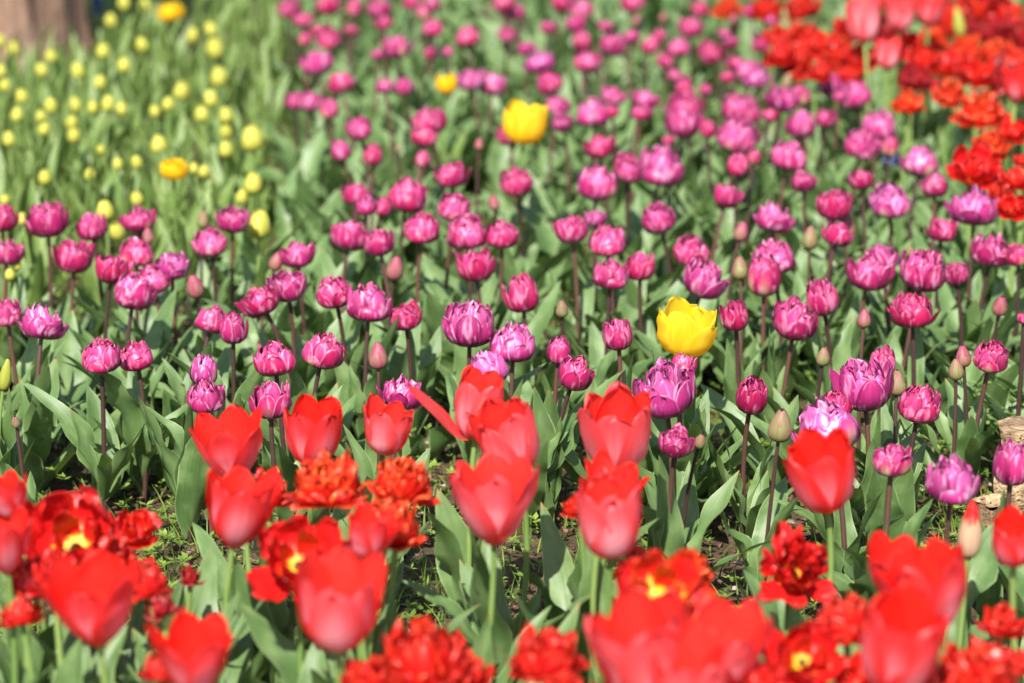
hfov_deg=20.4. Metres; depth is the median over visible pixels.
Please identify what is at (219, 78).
tulip bud
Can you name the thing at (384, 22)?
double tulip
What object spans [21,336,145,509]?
double tulip
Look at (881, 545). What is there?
tulip
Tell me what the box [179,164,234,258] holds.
tulip bud
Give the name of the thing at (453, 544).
tulip
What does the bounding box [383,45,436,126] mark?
double tulip
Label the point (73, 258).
double tulip
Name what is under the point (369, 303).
double tulip
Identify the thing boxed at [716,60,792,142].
double tulip
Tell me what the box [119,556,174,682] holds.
double tulip
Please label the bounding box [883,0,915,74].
double tulip
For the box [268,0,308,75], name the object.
double tulip
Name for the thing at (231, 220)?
double tulip
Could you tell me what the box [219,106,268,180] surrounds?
tulip bud
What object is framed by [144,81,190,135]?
tulip bud
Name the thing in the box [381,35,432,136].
double tulip
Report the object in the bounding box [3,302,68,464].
double tulip
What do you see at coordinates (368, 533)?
tulip
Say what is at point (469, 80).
double tulip
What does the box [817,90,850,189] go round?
double tulip
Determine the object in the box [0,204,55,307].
double tulip
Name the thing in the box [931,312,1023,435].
double tulip
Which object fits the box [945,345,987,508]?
tulip bud
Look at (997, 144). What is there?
double tulip
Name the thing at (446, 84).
tulip
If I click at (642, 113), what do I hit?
double tulip
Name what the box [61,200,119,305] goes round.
tulip bud
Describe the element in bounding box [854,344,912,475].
double tulip
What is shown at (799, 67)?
double tulip
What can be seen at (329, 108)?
double tulip
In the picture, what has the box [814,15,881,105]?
double tulip
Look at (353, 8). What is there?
double tulip
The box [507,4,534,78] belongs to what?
double tulip
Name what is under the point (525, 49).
double tulip
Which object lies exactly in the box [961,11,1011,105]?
double tulip
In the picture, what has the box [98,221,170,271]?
tulip bud
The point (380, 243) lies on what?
double tulip
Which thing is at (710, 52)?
double tulip
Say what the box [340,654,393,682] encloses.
double tulip
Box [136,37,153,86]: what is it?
tulip bud
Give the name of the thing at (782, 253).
double tulip
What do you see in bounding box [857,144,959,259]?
double tulip
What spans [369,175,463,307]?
double tulip
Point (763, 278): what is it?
double tulip
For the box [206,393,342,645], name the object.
tulip
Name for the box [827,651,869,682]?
double tulip
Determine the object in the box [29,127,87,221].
tulip bud
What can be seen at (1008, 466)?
double tulip
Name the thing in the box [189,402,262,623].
tulip
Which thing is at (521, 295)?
double tulip
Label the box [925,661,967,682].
double tulip
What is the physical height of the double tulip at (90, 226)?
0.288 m
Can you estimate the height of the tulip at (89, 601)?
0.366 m
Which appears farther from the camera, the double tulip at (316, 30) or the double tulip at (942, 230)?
the double tulip at (316, 30)
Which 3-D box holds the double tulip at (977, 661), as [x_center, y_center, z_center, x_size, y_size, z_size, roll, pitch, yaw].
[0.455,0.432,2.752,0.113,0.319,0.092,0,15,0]
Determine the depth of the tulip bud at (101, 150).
5.50 m
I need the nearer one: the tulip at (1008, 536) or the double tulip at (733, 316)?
the tulip at (1008, 536)
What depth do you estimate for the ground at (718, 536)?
4.05 m
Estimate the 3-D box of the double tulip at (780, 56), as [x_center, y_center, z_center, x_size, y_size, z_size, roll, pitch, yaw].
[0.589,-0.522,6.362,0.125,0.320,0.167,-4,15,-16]
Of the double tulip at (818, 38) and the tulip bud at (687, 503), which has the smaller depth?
the tulip bud at (687, 503)
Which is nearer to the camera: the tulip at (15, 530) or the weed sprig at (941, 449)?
the tulip at (15, 530)
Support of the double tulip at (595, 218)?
on the ground at (718, 536)
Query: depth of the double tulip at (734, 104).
5.88 m
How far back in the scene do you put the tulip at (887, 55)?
5.80 m
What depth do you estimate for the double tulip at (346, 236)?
4.77 m
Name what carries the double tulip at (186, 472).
on the ground at (718, 536)
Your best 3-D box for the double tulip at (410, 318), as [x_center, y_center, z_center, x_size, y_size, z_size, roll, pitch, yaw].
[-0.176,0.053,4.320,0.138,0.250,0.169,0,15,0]
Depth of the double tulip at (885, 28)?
6.67 m
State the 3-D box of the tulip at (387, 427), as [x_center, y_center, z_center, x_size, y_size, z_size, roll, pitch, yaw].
[-0.215,0.225,3.513,0.219,0.332,0.117,-3,15,-11]
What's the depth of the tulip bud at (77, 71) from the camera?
6.49 m
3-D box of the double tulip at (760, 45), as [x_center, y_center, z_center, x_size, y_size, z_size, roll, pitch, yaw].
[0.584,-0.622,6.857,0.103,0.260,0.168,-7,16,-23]
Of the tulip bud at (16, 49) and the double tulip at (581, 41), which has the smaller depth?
the double tulip at (581, 41)
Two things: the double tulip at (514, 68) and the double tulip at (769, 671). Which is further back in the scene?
the double tulip at (514, 68)
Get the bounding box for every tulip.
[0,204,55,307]
[0,238,35,385]
[0,298,65,412]
[0,469,62,663]
[0,500,63,664]
[0,504,55,682]
[0,545,127,682]
[0,555,121,682]
[0,590,90,682]
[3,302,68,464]
[17,485,123,682]
[20,239,113,353]
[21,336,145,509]
[24,201,92,325]
[25,549,154,682]
[28,254,133,405]
[39,533,151,682]
[64,271,171,410]
[69,235,185,347]
[75,212,128,338]
[93,340,187,507]
[95,251,242,373]
[110,263,189,411]
[113,204,179,315]
[114,508,239,648]
[115,466,311,682]
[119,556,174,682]
[130,544,217,622]
[132,592,238,682]
[138,352,217,544]
[139,649,172,682]
[145,609,232,682]
[146,377,246,538]
[154,1,214,111]
[157,158,204,300]
[162,304,230,426]
[166,310,262,417]
[176,224,244,334]
[177,205,255,318]
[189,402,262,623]
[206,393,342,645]
[212,279,364,401]
[236,467,297,682]
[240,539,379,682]
[241,339,351,513]
[242,269,324,394]
[246,514,342,682]
[248,380,324,528]
[248,447,400,670]
[256,393,428,578]
[262,92,343,176]
[264,240,325,341]
[267,30,338,117]
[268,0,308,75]
[268,494,427,682]
[272,24,328,91]
[277,331,344,463]
[285,89,339,181]
[292,11,328,94]
[294,25,375,127]
[295,544,386,682]
[299,50,361,158]
[300,138,381,256]
[302,97,370,189]
[304,219,368,340]
[314,0,355,96]
[315,183,416,278]
[316,273,394,441]
[321,25,371,84]
[324,72,363,168]
[324,454,479,657]
[331,195,397,289]
[332,142,432,246]
[334,281,399,450]
[340,0,361,71]
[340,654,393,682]
[342,115,395,225]
[343,373,430,509]
[347,14,418,95]
[348,498,406,661]
[351,299,440,436]
[353,48,412,121]
[354,0,426,78]
[355,194,422,308]
[362,228,458,342]
[367,0,422,45]
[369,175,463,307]
[370,126,488,228]
[372,79,426,183]
[378,614,471,682]
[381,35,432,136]
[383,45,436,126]
[386,149,443,266]
[393,77,454,152]
[394,192,475,303]
[402,396,589,682]
[404,210,439,320]
[406,450,550,682]
[408,365,503,648]
[409,0,466,74]
[411,106,463,207]
[412,17,455,94]
[414,212,531,349]
[416,3,435,66]
[427,73,467,182]
[428,160,528,292]
[430,46,473,127]
[441,300,546,467]
[450,71,506,139]
[454,247,518,365]
[455,68,516,146]
[456,25,503,110]
[459,647,495,682]
[470,350,567,530]
[472,218,545,350]
[478,13,523,72]
[483,166,549,264]
[488,99,548,250]
[489,321,535,402]
[490,0,554,86]
[492,21,564,86]
[492,125,547,230]
[494,272,550,391]
[497,26,531,111]
[505,95,587,200]
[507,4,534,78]
[507,622,591,682]
[511,41,545,105]
[514,491,594,682]
[520,49,575,144]
[524,549,716,682]
[526,214,605,357]
[529,381,658,629]
[533,110,590,217]
[533,355,594,518]
[534,0,574,60]
[537,70,589,158]
[544,335,622,458]
[545,671,581,682]
[548,50,622,140]
[551,96,652,212]
[554,14,613,95]
[557,0,606,93]
[557,151,695,253]
[558,257,669,379]
[558,318,633,415]
[559,19,616,98]
[562,164,617,282]
[569,209,626,317]
[573,28,602,128]
[573,32,632,106]
[575,134,631,229]
[575,471,641,618]
[579,449,650,682]
[581,84,632,174]
[585,585,687,682]
[588,222,671,341]
[589,104,624,186]
[595,88,663,159]
[597,29,670,124]
[606,144,686,244]
[608,104,688,206]
[612,251,674,381]
[613,545,649,575]
[615,157,669,264]
[620,0,644,86]
[624,36,673,141]
[631,255,728,385]
[632,356,716,500]
[633,53,721,142]
[639,75,716,186]
[640,106,702,201]
[641,201,683,296]
[641,422,771,571]
[643,233,729,331]
[645,83,711,178]
[648,618,726,682]
[649,353,709,483]
[650,69,691,148]
[650,296,717,447]
[651,28,712,91]
[653,546,713,599]
[662,135,713,261]
[663,89,724,208]
[667,37,714,97]
[672,183,751,288]
[678,17,713,98]
[681,119,750,218]
[687,596,772,682]
[688,132,788,233]
[688,148,794,256]
[691,0,715,95]
[691,70,737,150]
[692,115,769,227]
[695,375,788,534]
[696,28,745,118]
[698,39,763,126]
[699,104,787,180]
[700,90,771,174]
[709,0,758,87]
[714,108,794,234]
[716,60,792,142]
[717,35,769,97]
[718,64,785,161]
[719,299,767,466]
[724,54,761,122]
[724,150,748,286]
[726,4,770,69]
[727,0,786,69]
[727,253,805,382]
[728,21,789,103]
[730,34,784,96]
[736,38,813,140]
[738,199,812,324]
[741,657,788,682]
[742,139,816,243]
[743,425,860,682]
[749,83,802,207]
[751,294,818,448]
[752,236,811,400]
[757,521,837,663]
[759,109,826,213]
[762,15,775,73]
[762,620,846,682]
[763,0,821,87]
[774,395,903,578]
[775,43,828,145]
[778,84,841,175]
[780,21,832,113]
[780,220,869,369]
[781,169,868,282]
[782,189,862,345]
[784,276,866,399]
[786,58,859,159]
[798,28,861,143]
[801,109,877,212]
[805,254,894,364]
[809,591,870,659]
[810,126,883,249]
[812,39,884,127]
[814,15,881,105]
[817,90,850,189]
[817,168,927,294]
[819,73,882,165]
[822,443,932,603]
[823,390,920,532]
[826,65,861,151]
[827,43,877,143]
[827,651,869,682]
[829,356,925,556]
[831,11,909,105]
[831,36,901,181]
[834,79,927,171]
[841,107,900,209]
[842,182,943,314]
[845,0,902,136]
[845,134,950,239]
[850,384,941,541]
[851,0,893,118]
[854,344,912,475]
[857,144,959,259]
[859,243,947,357]
[860,0,943,144]
[860,580,947,682]
[863,291,953,453]
[868,530,923,592]
[873,535,966,663]
[875,26,951,123]
[876,88,945,218]
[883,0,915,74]
[883,262,1016,381]
[888,29,922,143]
[889,249,949,401]
[895,172,968,296]
[897,60,953,161]
[899,339,1008,510]
[900,0,946,142]
[902,45,953,164]
[904,0,956,78]
[911,77,967,219]
[912,47,998,163]
[925,216,957,357]
[925,453,997,645]
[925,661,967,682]
[927,232,1020,360]
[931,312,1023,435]
[932,1,974,94]
[933,0,990,78]
[937,166,1009,303]
[939,635,1018,682]
[942,34,1004,131]
[943,184,1023,316]
[945,129,1023,243]
[945,142,1023,299]
[946,179,1021,303]
[947,48,1016,157]
[948,89,1011,195]
[949,192,1023,307]
[951,56,1015,166]
[951,243,1023,362]
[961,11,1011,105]
[969,437,1023,636]
[975,602,1023,643]
[977,37,1023,143]
[986,0,1023,104]
[992,505,1023,682]
[995,115,1023,237]
[996,165,1023,300]
[997,46,1023,156]
[1000,17,1023,117]
[1001,64,1023,169]
[1005,154,1023,266]
[1011,647,1023,680]
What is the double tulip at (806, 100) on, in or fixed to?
on the ground at (718, 536)
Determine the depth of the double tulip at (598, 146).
5.40 m
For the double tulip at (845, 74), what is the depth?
6.12 m
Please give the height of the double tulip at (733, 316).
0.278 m
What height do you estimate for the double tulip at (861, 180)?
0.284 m
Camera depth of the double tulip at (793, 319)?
4.22 m
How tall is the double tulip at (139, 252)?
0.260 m
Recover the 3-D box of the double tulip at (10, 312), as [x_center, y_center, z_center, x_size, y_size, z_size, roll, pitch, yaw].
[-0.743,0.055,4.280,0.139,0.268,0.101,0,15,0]
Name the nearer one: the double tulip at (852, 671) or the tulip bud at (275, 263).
the double tulip at (852, 671)
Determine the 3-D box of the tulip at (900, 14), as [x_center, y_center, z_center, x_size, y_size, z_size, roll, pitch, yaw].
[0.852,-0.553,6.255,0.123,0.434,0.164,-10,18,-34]
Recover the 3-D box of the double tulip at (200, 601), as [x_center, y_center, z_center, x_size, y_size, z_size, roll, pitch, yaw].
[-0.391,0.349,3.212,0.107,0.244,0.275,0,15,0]
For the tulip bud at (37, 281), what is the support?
on the ground at (718, 536)
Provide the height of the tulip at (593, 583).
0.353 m
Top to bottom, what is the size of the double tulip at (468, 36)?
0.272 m
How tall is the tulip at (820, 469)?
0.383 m
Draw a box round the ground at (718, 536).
[0,0,1023,682]
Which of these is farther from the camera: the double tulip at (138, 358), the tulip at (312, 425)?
the double tulip at (138, 358)
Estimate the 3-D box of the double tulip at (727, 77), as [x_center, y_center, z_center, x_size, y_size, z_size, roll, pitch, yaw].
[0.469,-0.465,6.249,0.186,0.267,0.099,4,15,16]
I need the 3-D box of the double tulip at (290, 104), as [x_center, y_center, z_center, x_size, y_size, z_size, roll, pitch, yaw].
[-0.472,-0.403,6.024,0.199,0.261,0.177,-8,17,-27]
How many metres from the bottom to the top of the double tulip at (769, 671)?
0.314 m
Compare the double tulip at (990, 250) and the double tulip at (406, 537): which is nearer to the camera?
the double tulip at (406, 537)
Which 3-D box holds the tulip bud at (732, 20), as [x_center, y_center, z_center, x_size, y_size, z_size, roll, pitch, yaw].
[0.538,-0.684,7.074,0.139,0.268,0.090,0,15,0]
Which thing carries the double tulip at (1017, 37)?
on the ground at (718, 536)
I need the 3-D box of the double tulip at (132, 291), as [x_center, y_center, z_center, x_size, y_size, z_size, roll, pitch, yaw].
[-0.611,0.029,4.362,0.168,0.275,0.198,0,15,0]
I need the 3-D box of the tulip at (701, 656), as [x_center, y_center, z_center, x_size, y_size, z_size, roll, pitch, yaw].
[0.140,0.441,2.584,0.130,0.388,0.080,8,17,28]
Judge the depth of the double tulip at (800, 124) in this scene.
5.73 m
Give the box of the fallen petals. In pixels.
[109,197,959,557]
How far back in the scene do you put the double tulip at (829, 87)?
6.05 m
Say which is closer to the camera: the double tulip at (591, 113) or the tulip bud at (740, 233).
the tulip bud at (740, 233)
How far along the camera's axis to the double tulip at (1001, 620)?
2.91 m
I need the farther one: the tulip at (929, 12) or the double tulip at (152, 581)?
the tulip at (929, 12)
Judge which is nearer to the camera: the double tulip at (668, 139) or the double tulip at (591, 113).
the double tulip at (668, 139)
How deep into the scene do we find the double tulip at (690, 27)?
6.81 m
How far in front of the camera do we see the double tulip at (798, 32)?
6.46 m
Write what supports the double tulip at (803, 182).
on the ground at (718, 536)
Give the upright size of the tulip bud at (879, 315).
0.269 m
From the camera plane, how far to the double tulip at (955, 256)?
5.03 m
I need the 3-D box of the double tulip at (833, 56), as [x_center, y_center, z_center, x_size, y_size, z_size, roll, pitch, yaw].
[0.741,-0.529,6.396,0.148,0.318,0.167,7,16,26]
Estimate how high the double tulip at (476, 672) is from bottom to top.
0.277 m
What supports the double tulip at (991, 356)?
on the ground at (718, 536)
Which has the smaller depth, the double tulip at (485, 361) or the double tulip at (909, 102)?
the double tulip at (485, 361)
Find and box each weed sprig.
[921,435,950,459]
[962,378,998,480]
[998,384,1023,415]
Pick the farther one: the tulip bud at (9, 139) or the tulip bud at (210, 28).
the tulip bud at (210, 28)
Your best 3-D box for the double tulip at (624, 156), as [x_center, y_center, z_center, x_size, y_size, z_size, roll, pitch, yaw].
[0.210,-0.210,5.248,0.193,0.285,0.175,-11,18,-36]
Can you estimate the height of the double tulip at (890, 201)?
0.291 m
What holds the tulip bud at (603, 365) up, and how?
on the ground at (718, 536)
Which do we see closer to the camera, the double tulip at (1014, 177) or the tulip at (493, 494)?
the tulip at (493, 494)
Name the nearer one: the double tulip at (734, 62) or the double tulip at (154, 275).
the double tulip at (154, 275)
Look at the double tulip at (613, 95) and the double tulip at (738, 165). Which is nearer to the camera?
the double tulip at (738, 165)
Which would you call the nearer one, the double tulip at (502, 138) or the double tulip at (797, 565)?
the double tulip at (797, 565)
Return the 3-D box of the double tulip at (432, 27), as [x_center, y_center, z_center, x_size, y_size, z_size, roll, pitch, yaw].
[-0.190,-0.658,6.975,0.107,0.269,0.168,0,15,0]
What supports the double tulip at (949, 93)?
on the ground at (718, 536)
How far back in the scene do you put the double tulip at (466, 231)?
4.69 m
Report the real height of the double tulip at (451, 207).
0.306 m
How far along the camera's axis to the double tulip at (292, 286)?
4.35 m
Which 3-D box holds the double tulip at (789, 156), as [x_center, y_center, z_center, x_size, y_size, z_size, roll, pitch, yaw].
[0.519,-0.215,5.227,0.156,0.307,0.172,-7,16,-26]
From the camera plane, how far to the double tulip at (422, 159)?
5.39 m
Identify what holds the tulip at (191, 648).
on the ground at (718, 536)
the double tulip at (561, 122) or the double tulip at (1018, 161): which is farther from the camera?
the double tulip at (561, 122)
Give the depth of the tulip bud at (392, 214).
5.42 m
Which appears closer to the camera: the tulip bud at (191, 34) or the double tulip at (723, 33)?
the double tulip at (723, 33)
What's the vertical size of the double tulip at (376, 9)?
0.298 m
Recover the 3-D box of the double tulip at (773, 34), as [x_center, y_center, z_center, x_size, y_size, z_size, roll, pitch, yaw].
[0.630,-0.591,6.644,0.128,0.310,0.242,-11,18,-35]
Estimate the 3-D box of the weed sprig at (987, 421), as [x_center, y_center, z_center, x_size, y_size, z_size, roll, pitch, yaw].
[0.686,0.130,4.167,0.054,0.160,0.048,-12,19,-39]
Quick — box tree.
[0,0,97,71]
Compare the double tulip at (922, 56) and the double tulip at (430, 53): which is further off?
the double tulip at (430, 53)
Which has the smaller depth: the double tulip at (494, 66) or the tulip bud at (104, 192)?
the tulip bud at (104, 192)
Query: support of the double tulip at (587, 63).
on the ground at (718, 536)
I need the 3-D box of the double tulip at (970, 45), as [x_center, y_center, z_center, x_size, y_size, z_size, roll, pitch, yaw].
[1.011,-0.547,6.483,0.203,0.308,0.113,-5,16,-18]
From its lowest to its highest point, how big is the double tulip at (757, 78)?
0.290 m
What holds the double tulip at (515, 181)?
on the ground at (718, 536)
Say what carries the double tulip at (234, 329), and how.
on the ground at (718, 536)
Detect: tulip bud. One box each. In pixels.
[0,33,16,101]
[0,63,30,156]
[0,78,11,165]
[0,106,54,169]
[0,194,28,293]
[0,262,47,358]
[0,268,34,391]
[0,358,15,476]
[1,88,43,161]
[2,130,45,204]
[6,41,19,106]
[6,416,89,561]
[8,122,49,191]
[18,212,56,309]
[22,169,75,275]
[23,110,70,167]
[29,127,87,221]
[30,63,83,115]
[36,97,70,193]
[37,48,80,111]
[47,167,115,268]
[54,97,108,143]
[54,114,94,192]
[55,62,101,138]
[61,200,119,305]
[63,74,121,163]
[64,150,135,252]
[67,100,104,206]
[69,43,128,106]
[74,95,126,200]
[89,102,140,179]
[92,144,150,205]
[98,13,134,56]
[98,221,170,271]
[100,57,134,117]
[108,0,145,65]
[111,227,211,336]
[121,190,173,267]
[129,134,194,197]
[131,155,187,252]
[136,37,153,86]
[136,96,173,142]
[139,0,185,46]
[140,104,194,153]
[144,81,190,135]
[150,27,200,106]
[155,162,211,262]
[169,274,242,387]
[170,105,231,200]
[177,89,229,161]
[177,210,253,315]
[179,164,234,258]
[185,115,245,205]
[192,252,307,376]
[194,140,260,211]
[195,60,259,127]
[197,36,245,93]
[198,21,237,68]
[209,188,261,263]
[210,172,278,261]
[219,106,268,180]
[232,123,272,242]
[242,209,291,287]
[339,342,427,479]
[361,144,440,229]
[362,256,403,348]
[427,138,509,249]
[482,194,577,286]
[540,300,616,420]
[602,14,646,91]
[627,12,696,81]
[641,434,705,546]
[707,13,746,78]
[709,408,797,597]
[711,256,778,372]
[715,221,784,350]
[736,347,858,516]
[752,73,792,151]
[752,226,876,379]
[785,215,855,314]
[793,308,876,482]
[856,369,923,506]
[861,246,973,383]
[900,358,963,509]
[905,295,1018,429]
[937,499,1010,664]
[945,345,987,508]
[953,6,971,97]
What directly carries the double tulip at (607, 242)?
on the ground at (718, 536)
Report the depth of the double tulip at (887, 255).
4.58 m
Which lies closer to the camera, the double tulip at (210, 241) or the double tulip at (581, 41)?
the double tulip at (210, 241)
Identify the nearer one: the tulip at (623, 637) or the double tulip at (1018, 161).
the tulip at (623, 637)
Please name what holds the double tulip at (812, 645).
on the ground at (718, 536)
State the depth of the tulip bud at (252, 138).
5.64 m
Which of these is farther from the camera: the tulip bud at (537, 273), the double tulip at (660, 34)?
the double tulip at (660, 34)
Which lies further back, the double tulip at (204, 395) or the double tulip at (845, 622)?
the double tulip at (204, 395)
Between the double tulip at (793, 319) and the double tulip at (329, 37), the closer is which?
the double tulip at (793, 319)
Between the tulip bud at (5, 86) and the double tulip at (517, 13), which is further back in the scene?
the double tulip at (517, 13)
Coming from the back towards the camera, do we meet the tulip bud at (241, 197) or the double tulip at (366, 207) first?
the tulip bud at (241, 197)
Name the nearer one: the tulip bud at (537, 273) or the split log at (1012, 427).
the split log at (1012, 427)
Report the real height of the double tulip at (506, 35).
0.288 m
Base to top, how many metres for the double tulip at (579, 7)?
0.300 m
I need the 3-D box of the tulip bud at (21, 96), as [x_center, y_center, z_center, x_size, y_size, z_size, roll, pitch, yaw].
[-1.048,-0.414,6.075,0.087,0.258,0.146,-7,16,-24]
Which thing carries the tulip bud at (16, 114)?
on the ground at (718, 536)
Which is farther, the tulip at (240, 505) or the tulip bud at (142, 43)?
the tulip bud at (142, 43)
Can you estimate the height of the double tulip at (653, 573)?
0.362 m
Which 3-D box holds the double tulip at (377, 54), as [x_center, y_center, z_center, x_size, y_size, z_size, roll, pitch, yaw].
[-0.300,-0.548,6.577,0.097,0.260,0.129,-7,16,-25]
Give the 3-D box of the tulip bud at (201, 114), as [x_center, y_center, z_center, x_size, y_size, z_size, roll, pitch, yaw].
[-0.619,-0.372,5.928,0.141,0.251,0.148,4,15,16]
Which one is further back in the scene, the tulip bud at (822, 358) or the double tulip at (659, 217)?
the double tulip at (659, 217)
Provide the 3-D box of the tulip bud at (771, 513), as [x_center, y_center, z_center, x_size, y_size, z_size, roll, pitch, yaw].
[0.308,0.210,3.661,0.115,0.283,0.130,0,15,0]
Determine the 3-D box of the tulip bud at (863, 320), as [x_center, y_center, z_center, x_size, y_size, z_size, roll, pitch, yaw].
[0.471,0.084,4.160,0.185,0.272,0.065,-7,17,-26]
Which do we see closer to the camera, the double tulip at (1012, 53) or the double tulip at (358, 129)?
the double tulip at (358, 129)
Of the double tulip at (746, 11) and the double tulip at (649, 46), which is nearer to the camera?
the double tulip at (649, 46)
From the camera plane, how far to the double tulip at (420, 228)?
4.65 m
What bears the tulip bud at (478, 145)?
on the ground at (718, 536)
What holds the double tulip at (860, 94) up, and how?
on the ground at (718, 536)
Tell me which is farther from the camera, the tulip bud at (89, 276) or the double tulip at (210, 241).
the tulip bud at (89, 276)
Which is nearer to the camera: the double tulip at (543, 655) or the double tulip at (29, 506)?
the double tulip at (543, 655)
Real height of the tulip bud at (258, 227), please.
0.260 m
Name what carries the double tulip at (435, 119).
on the ground at (718, 536)
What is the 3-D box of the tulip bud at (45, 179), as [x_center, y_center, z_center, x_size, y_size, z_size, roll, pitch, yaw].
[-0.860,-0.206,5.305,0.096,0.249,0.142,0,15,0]
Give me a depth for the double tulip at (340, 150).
5.40 m
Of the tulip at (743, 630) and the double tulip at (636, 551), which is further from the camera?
the double tulip at (636, 551)
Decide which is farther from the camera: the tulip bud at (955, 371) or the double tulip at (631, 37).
the double tulip at (631, 37)
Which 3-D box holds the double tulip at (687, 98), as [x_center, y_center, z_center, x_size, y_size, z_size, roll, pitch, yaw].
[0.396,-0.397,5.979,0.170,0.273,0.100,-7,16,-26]
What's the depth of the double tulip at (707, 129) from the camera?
5.54 m
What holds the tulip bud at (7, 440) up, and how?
on the ground at (718, 536)
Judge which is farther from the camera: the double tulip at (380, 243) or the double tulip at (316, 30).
the double tulip at (316, 30)
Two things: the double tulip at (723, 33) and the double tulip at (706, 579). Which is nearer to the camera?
the double tulip at (706, 579)
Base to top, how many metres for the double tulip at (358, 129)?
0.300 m
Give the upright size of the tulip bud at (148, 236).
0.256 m
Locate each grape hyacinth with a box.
[90,0,104,35]
[882,152,899,181]
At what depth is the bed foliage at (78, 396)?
5.25 m
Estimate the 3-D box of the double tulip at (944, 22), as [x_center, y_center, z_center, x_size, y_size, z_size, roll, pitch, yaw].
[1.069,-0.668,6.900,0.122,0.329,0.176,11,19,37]
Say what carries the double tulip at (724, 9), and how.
on the ground at (718, 536)
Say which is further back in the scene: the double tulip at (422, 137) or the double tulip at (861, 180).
the double tulip at (422, 137)
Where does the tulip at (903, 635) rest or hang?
on the ground at (718, 536)
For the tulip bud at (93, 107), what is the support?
on the ground at (718, 536)
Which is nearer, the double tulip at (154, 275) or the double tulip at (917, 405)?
the double tulip at (917, 405)
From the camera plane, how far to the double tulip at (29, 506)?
3.16 m
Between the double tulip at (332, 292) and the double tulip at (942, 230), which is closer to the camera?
the double tulip at (332, 292)
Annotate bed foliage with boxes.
[0,0,298,276]
[0,0,1023,682]
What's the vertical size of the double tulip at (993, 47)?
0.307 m
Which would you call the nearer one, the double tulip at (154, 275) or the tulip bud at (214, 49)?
the double tulip at (154, 275)
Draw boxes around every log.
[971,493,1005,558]
[991,416,1023,512]
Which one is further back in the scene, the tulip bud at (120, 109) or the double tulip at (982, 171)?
the tulip bud at (120, 109)
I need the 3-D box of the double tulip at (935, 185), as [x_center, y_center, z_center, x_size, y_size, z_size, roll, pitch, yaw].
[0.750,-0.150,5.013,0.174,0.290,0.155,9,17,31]
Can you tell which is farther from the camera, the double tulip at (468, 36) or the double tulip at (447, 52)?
the double tulip at (468, 36)
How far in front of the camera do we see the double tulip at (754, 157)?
5.21 m
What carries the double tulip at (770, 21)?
on the ground at (718, 536)
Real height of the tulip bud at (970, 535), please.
0.294 m
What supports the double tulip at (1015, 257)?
on the ground at (718, 536)
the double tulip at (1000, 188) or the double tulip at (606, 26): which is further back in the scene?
the double tulip at (606, 26)
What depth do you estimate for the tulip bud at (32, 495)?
3.71 m
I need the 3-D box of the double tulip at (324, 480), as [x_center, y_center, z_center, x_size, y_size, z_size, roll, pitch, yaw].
[-0.205,0.298,3.170,0.143,0.364,0.113,7,16,24]
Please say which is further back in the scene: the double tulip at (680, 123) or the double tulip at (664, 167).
the double tulip at (680, 123)
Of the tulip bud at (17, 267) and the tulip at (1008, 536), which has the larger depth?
the tulip bud at (17, 267)
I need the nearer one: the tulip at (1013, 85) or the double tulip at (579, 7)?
the tulip at (1013, 85)
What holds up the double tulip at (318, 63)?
on the ground at (718, 536)
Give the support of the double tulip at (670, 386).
on the ground at (718, 536)
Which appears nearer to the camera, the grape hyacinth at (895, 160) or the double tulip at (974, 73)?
the grape hyacinth at (895, 160)
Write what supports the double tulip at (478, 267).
on the ground at (718, 536)
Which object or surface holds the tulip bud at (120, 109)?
on the ground at (718, 536)
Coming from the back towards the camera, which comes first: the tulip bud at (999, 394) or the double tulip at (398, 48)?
the double tulip at (398, 48)
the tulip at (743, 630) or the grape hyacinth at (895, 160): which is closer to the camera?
the tulip at (743, 630)
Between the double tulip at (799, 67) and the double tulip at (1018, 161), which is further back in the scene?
the double tulip at (799, 67)
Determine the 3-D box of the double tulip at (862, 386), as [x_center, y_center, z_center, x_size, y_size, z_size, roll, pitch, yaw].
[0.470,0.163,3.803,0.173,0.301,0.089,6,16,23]
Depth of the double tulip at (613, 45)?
6.71 m
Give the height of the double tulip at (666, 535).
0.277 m
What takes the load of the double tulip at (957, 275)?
on the ground at (718, 536)
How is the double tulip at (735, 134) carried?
on the ground at (718, 536)
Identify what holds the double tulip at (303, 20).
on the ground at (718, 536)
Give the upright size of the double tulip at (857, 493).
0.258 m
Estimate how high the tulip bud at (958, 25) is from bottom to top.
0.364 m
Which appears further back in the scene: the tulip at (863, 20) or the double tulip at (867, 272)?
the tulip at (863, 20)
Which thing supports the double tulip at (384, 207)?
on the ground at (718, 536)
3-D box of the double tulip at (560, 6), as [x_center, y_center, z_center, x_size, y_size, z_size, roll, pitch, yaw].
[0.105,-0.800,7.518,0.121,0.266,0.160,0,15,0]
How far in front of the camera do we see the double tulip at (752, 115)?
5.87 m
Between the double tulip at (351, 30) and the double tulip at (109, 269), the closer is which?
the double tulip at (109, 269)
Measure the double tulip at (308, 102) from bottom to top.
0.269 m
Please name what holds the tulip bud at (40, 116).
on the ground at (718, 536)
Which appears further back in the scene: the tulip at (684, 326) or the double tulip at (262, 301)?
the double tulip at (262, 301)
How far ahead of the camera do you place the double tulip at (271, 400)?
3.75 m
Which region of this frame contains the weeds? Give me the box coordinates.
[0,71,1006,682]
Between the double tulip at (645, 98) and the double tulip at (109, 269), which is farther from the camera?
the double tulip at (645, 98)

